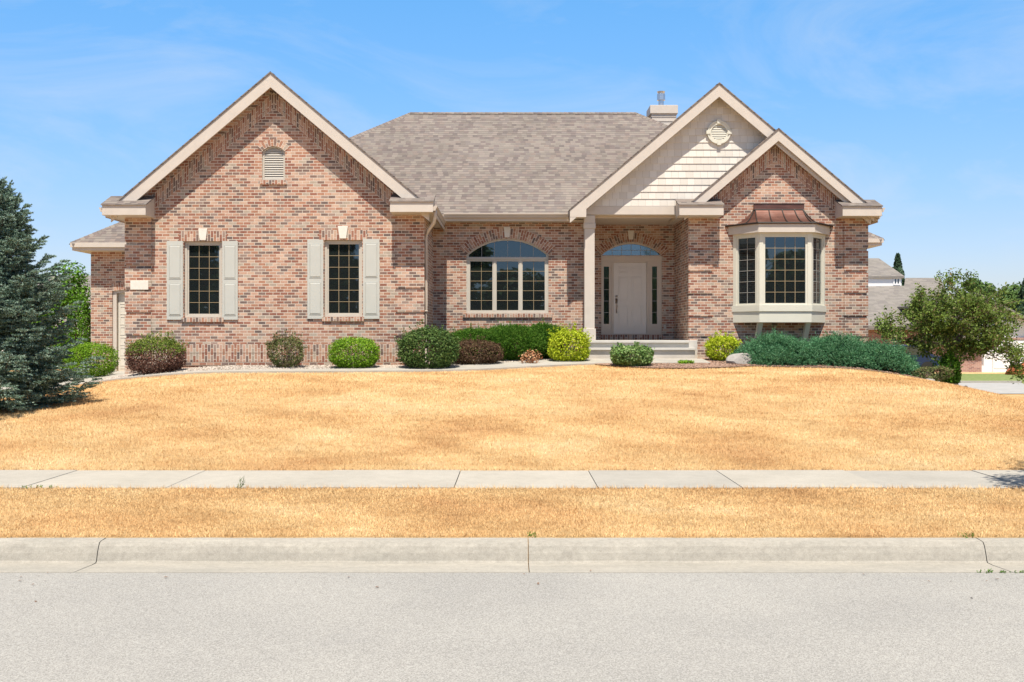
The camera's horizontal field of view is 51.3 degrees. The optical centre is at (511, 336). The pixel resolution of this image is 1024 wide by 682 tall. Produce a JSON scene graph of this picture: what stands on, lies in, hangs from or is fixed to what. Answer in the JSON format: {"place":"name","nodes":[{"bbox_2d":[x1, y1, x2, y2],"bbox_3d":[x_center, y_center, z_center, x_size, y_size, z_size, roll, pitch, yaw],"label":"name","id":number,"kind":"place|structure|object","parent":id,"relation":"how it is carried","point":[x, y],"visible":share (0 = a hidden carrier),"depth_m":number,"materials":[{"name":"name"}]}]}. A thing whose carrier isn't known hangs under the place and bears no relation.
{"place":"outdoors","nodes":[
{"label":"outdoors","id":0,"kind":"place"},
{"bbox_2d":[1,371,124,388],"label":"driveway","id":1,"kind":"structure","parent":0,"point":[115,373],"depth_m":26.47,"materials":[{"name":"concrete"}]},
{"bbox_2d":[0,572,1023,681],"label":"road","id":2,"kind":"structure","parent":0,"point":[504,627],"depth_m":6.73,"materials":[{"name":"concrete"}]},
{"bbox_2d":[0,365,1023,568],"bbox_3d":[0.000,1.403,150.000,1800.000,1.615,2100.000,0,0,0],"label":"ground","id":3,"kind":"structure","parent":0,"point":[498,457],"depth_m":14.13,"materials":[{"name":"yellow plant"}]},
{"bbox_2d":[2,275,90,350],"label":"neighbour house","id":4,"kind":"structure","parent":3,"relation":"on","point":[89,278],"depth_m":62.90,"materials":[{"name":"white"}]},
{"bbox_2d":[0,176,105,411],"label":"spruce tree","id":5,"kind":"object","parent":3,"relation":"on","point":[31,378],"visible":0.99,"depth_m":17.40,"materials":[{"name":"green plant"}]},
{"bbox_2d":[29,259,90,368],"bbox_3d":[-14.382,-0.634,33.999,2.251,3.667,2.196,0,0,0],"label":"deciduous tree","id":6,"kind":"object","parent":3,"relation":"on","point":[80,287],"visible":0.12,"depth_m":33.77,"materials":[{"name":"green plant"}]},
{"bbox_2d":[66,293,90,367],"bbox_3d":[-12.985,-0.157,31.999,0.739,2.407,0.638,0,0,0],"label":"arborvitae","id":7,"kind":"object","parent":3,"relation":"on","point":[84,308],"visible":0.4,"depth_m":31.86,"materials":[{"name":"green plant"}]},
{"bbox_2d":[60,341,119,376],"bbox_3d":[-10.682,0.581,27.000,1.455,0.977,1.232,0,0,0],"label":"round shrub","id":8,"kind":"object","parent":3,"relation":"on","point":[104,369],"visible":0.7,"depth_m":26.78,"materials":[{"name":"green plant"}]},
{"bbox_2d":[78,358,579,383],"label":"gravel","id":9,"kind":"structure","parent":3,"relation":"on","point":[229,367],"depth_m":24.89,"materials":[{"name":"beige gravel"}]},
{"bbox_2d":[4,358,710,389],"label":"walkway","id":10,"kind":"structure","parent":3,"relation":"on","point":[517,365],"depth_m":24.44,"materials":[{"name":"concrete"}]},
{"bbox_2d":[69,71,884,373],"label":"brick house","id":11,"kind":"structure","parent":3,"relation":"on","point":[253,218],"depth_m":27.82,"materials":[{"name":"brick"}]},
{"bbox_2d":[113,290,125,370],"bbox_3d":[-10.535,-0.100,31.120,2.170,2.600,0.140,0,0,0],"label":"garage door","id":12,"kind":"structure","parent":11,"relation":"in","point":[119,313],"depth_m":31.16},
{"bbox_2d":[185,242,221,317],"bbox_3d":[-7.389,-1.370,25.610,0.906,1.830,0.080,0,0,0],"label":"window","id":13,"kind":"structure","parent":11,"relation":"in","point":[203,260],"depth_m":25.62,"materials":[{"name":"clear glass"}]},
{"bbox_2d":[325,240,361,316],"bbox_3d":[-4.035,-1.393,25.610,0.906,1.840,0.080,0,0,0],"label":"window","id":14,"kind":"structure","parent":11,"relation":"in","point":[343,258],"depth_m":25.62,"materials":[{"name":"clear glass"}]},
{"bbox_2d":[467,239,547,313],"bbox_3d":[-0.121,-1.632,28.735,2.205,2.017,0.110,0,0,0],"label":"window","id":15,"kind":"structure","parent":11,"relation":"in","point":[505,276],"depth_m":28.75,"materials":[{"name":"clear glass"}]},
{"bbox_2d":[614,263,645,333],"bbox_3d":[3.385,-1.101,30.568,0.930,2.038,0.134,0,0,0],"label":"front door","id":16,"kind":"structure","parent":11,"relation":"in","point":[629,278],"depth_m":30.59,"materials":[{"name":"grey paint"}]},
{"bbox_2d":[725,203,832,340],"bbox_3d":[6.985,-1.549,27.514,2.841,3.857,0.896,0,0,0],"label":"bay window","id":17,"kind":"structure","parent":11,"relation":"in","point":[779,250],"depth_m":27.30,"materials":[{"name":"beige glass"}]},
{"bbox_2d":[0,529,1023,536],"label":"dry grass","id":18,"kind":"structure","parent":3,"relation":"on","point":[284,533],"depth_m":9.04,"materials":[{"name":"brown plant"}]},
{"bbox_2d":[0,465,1023,470],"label":"dry grass","id":19,"kind":"structure","parent":3,"relation":"on","point":[751,468],"depth_m":12.81,"materials":[{"name":"plant"}]},
{"bbox_2d":[518,349,541,362],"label":"dying shrub","id":20,"kind":"object","parent":3,"relation":"on","point":[527,355],"visible":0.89,"depth_m":25.84,"materials":[{"name":"brown plant"}]},
{"bbox_2d":[547,322,593,360],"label":"yellow shrub","id":21,"kind":"object","parent":3,"relation":"on","point":[565,337],"visible":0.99,"depth_m":26.33,"materials":[{"name":"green plant"}]},
{"bbox_2d":[596,359,916,377],"bbox_3d":[7.300,1.112,26.015,10.600,1.069,3.769,0,0,0],"label":"mulch bed","id":22,"kind":"object","parent":3,"relation":"on","point":[784,366],"visible":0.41,"depth_m":25.25,"materials":[{"name":"soil"}]},
{"bbox_2d":[610,341,654,365],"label":"pale shrub","id":23,"kind":"object","parent":22,"relation":"on","point":[642,355],"visible":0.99,"depth_m":25.12,"materials":[{"name":"green plant"}]},
{"bbox_2d":[677,360,693,363],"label":"plant","id":24,"kind":"object","parent":22,"relation":"on","point":[685,361],"visible":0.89,"depth_m":25.90,"materials":[{"name":"green plant"}]},
{"bbox_2d":[703,330,742,360],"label":"yellow shrub","id":25,"kind":"object","parent":22,"relation":"on","point":[714,343],"visible":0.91,"depth_m":26.69,"materials":[{"name":"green plant"}]},
{"bbox_2d":[726,353,752,363],"bbox_3d":[5.546,0.593,26.016,0.672,0.400,0.404,0,0,0],"label":"boulder","id":26,"kind":"object","parent":22,"relation":"on","point":[739,358],"visible":0.66,"depth_m":25.85,"materials":[{"name":"beige stone"}]},
{"bbox_2d":[729,325,832,366],"bbox_3d":[6.648,0.333,26.347,2.579,1.263,2.512,0,0,0],"label":"juniper shrub","id":27,"kind":"object","parent":22,"relation":"on","point":[774,347],"visible":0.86,"depth_m":25.71,"materials":[{"name":"green plant"}]},
{"bbox_2d":[795,330,891,371],"bbox_3d":[8.083,0.413,26.301,2.478,1.230,2.586,0,0,0],"label":"juniper shrub","id":28,"kind":"object","parent":22,"relation":"on","point":[837,350],"visible":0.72,"depth_m":25.62,"materials":[{"name":"green plant"}]},
{"bbox_2d":[853,335,920,375],"bbox_3d":[8.961,0.497,25.986,2.032,1.097,2.445,0,0,0],"label":"juniper shrub","id":29,"kind":"object","parent":22,"relation":"on","point":[898,358],"visible":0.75,"depth_m":25.26,"materials":[{"name":"green plant"}]},
{"bbox_2d":[909,365,955,381],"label":"shrub","id":30,"kind":"object","parent":22,"relation":"on","point":[938,377],"visible":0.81,"depth_m":25.07,"materials":[{"name":"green plant"}]},
{"bbox_2d":[930,347,964,383],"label":"bush","id":31,"kind":"object","parent":22,"relation":"on","point":[950,361],"visible":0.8,"depth_m":25.46,"materials":[{"name":"green plant"}]},
{"bbox_2d":[892,253,904,285],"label":"conifer tree","id":32,"kind":"object","parent":3,"relation":"on","point":[897,265],"visible":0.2,"depth_m":83.79,"materials":[{"name":"green plant"}]},
{"bbox_2d":[867,258,943,370],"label":"neighbour house","id":33,"kind":"structure","parent":3,"relation":"on","point":[887,288],"depth_m":65.22,"materials":[{"name":"brick"}]},
{"bbox_2d":[893,278,900,284],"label":"window","id":34,"kind":"structure","parent":33,"relation":"in","point":[896,281],"depth_m":65.95,"materials":[{"name":"white"}]},
{"bbox_2d":[870,267,1023,383],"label":"crabapple tree","id":35,"kind":"object","parent":3,"relation":"on","point":[976,311],"visible":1,"depth_m":25.59,"materials":[{"name":"green plant"}]},
{"bbox_2d":[897,293,1023,371],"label":"neighbour house","id":36,"kind":"structure","parent":3,"relation":"on","point":[979,364],"depth_m":54.42,"materials":[{"name":"brown"}]},
{"bbox_2d":[992,340,1023,371],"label":"garage door","id":37,"kind":"structure","parent":36,"relation":"in","point":[997,366],"depth_m":54.42,"materials":[{"name":"white"}]},
{"bbox_2d":[963,278,996,295],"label":"deciduous tree","id":38,"kind":"object","parent":3,"relation":"on","point":[983,286],"visible":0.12,"depth_m":87.62,"materials":[{"name":"green plant"}]},
{"bbox_2d":[938,381,1021,382],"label":"kerb","id":39,"kind":"structure","parent":3,"relation":"on","point":[990,382],"depth_m":41.50,"materials":[{"name":"concrete"}]},
{"bbox_2d":[995,281,1021,309],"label":"deciduous tree","id":40,"kind":"object","parent":3,"relation":"on","point":[1014,289],"visible":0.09,"depth_m":77.58,"materials":[{"name":"green plant"}]},
{"bbox_2d":[1005,363,1023,374],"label":"mulch mound","id":41,"kind":"object","parent":3,"relation":"on","point":[1012,370],"visible":0.24,"depth_m":48.60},
{"bbox_2d":[1013,278,1023,314],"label":"conifer tree","id":42,"kind":"object","parent":3,"relation":"on","point":[1021,295],"visible":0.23,"depth_m":73.86,"materials":[{"name":"green plant"}]},
{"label":"gravel bed","id":43,"kind":"structure","parent":3,"relation":"on","visible":0},
{"bbox_2d":[124,329,189,374],"bbox_3d":[-8.215,0.355,24.663,1.477,1.098,1.331,0,0,0],"label":"barberry shrub","id":44,"kind":"object","parent":43,"relation":"on","point":[138,347],"visible":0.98,"depth_m":24.41,"materials":[{"name":"red plant"}]},
{"bbox_2d":[264,327,308,367],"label":"loose shrub","id":45,"kind":"object","parent":43,"relation":"on","point":[273,344],"visible":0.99,"depth_m":24.75,"materials":[{"name":"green plant"}]},
{"bbox_2d":[327,335,380,367],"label":"round shrub","id":46,"kind":"object","parent":43,"relation":"on","point":[361,360],"visible":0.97,"depth_m":24.51,"materials":[{"name":"green plant"}]},
{"bbox_2d":[394,319,460,368],"bbox_3d":[-1.967,0.190,24.754,1.563,1.202,1.395,0,0,0],"label":"shrub","id":47,"kind":"object","parent":43,"relation":"on","point":[408,342],"visible":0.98,"depth_m":24.39,"materials":[{"name":"green plant"}]},
{"bbox_2d":[450,334,503,364],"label":"maroon shrub","id":48,"kind":"object","parent":43,"relation":"on","point":[484,357],"visible":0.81,"depth_m":25.55,"materials":[{"name":"red plant"}]},
{"bbox_2d":[444,323,512,358],"bbox_3d":[-0.871,0.160,27.509,1.998,1.077,1.949,0,0,0],"label":"yew shrub","id":49,"kind":"object","parent":43,"relation":"on","point":[465,333],"visible":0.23,"depth_m":27.15,"materials":[{"name":"green plant"}]},
{"bbox_2d":[473,320,547,360],"bbox_3d":[-0.026,0.114,27.230,2.066,1.176,1.828,0,0,0],"label":"yew shrub","id":50,"kind":"object","parent":43,"relation":"on","point":[519,333],"visible":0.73,"depth_m":26.66,"materials":[{"name":"green plant"}]},
{"bbox_2d":[521,317,564,358],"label":"yew shrub","id":51,"kind":"object","parent":43,"relation":"on","point":[545,330],"visible":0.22,"depth_m":27.20,"materials":[{"name":"green plant"}]},
{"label":"kerb bed","id":52,"kind":"structure","parent":3,"relation":"on","visible":0},
{"bbox_2d":[0,538,1023,572],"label":"kerb","id":53,"kind":"structure","parent":52,"relation":"on","point":[500,555],"depth_m":8.82,"materials":[{"name":"concrete"}]},
{"bbox_2d":[0,413,1023,469],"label":"dry lawn","id":54,"kind":"structure","parent":0,"point":[524,447],"depth_m":14.54,"materials":[{"name":"yellow plant"}]},
{"bbox_2d":[0,364,1023,417],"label":"dry lawn","id":55,"kind":"structure","parent":0,"point":[771,376],"depth_m":19.57,"materials":[{"name":"yellow plant"}]},
{"bbox_2d":[0,470,1023,488],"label":"sidewalk","id":56,"kind":"structure","parent":0,"point":[538,479],"depth_m":12.02,"materials":[{"name":"concrete"}]},
{"bbox_2d":[0,482,1022,488],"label":"dry grass","id":57,"kind":"structure","parent":56,"relation":"on","point":[573,486],"depth_m":11.32,"materials":[{"name":"brown plant"}]},
{"bbox_2d":[0,0,1023,308],"label":"sky","id":58,"kind":"structure","parent":0,"point":[915,106],"materials":[{"name":"blue"}]},
{"bbox_2d":[916,374,1023,380],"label":"yard","id":59,"kind":"structure","parent":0,"point":[984,377],"depth_m":45.84,"materials":[{"name":"green plant"}]},
{"bbox_2d":[958,383,1023,393],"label":"side road","id":60,"kind":"structure","parent":0,"point":[1008,388],"depth_m":37.17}
]}

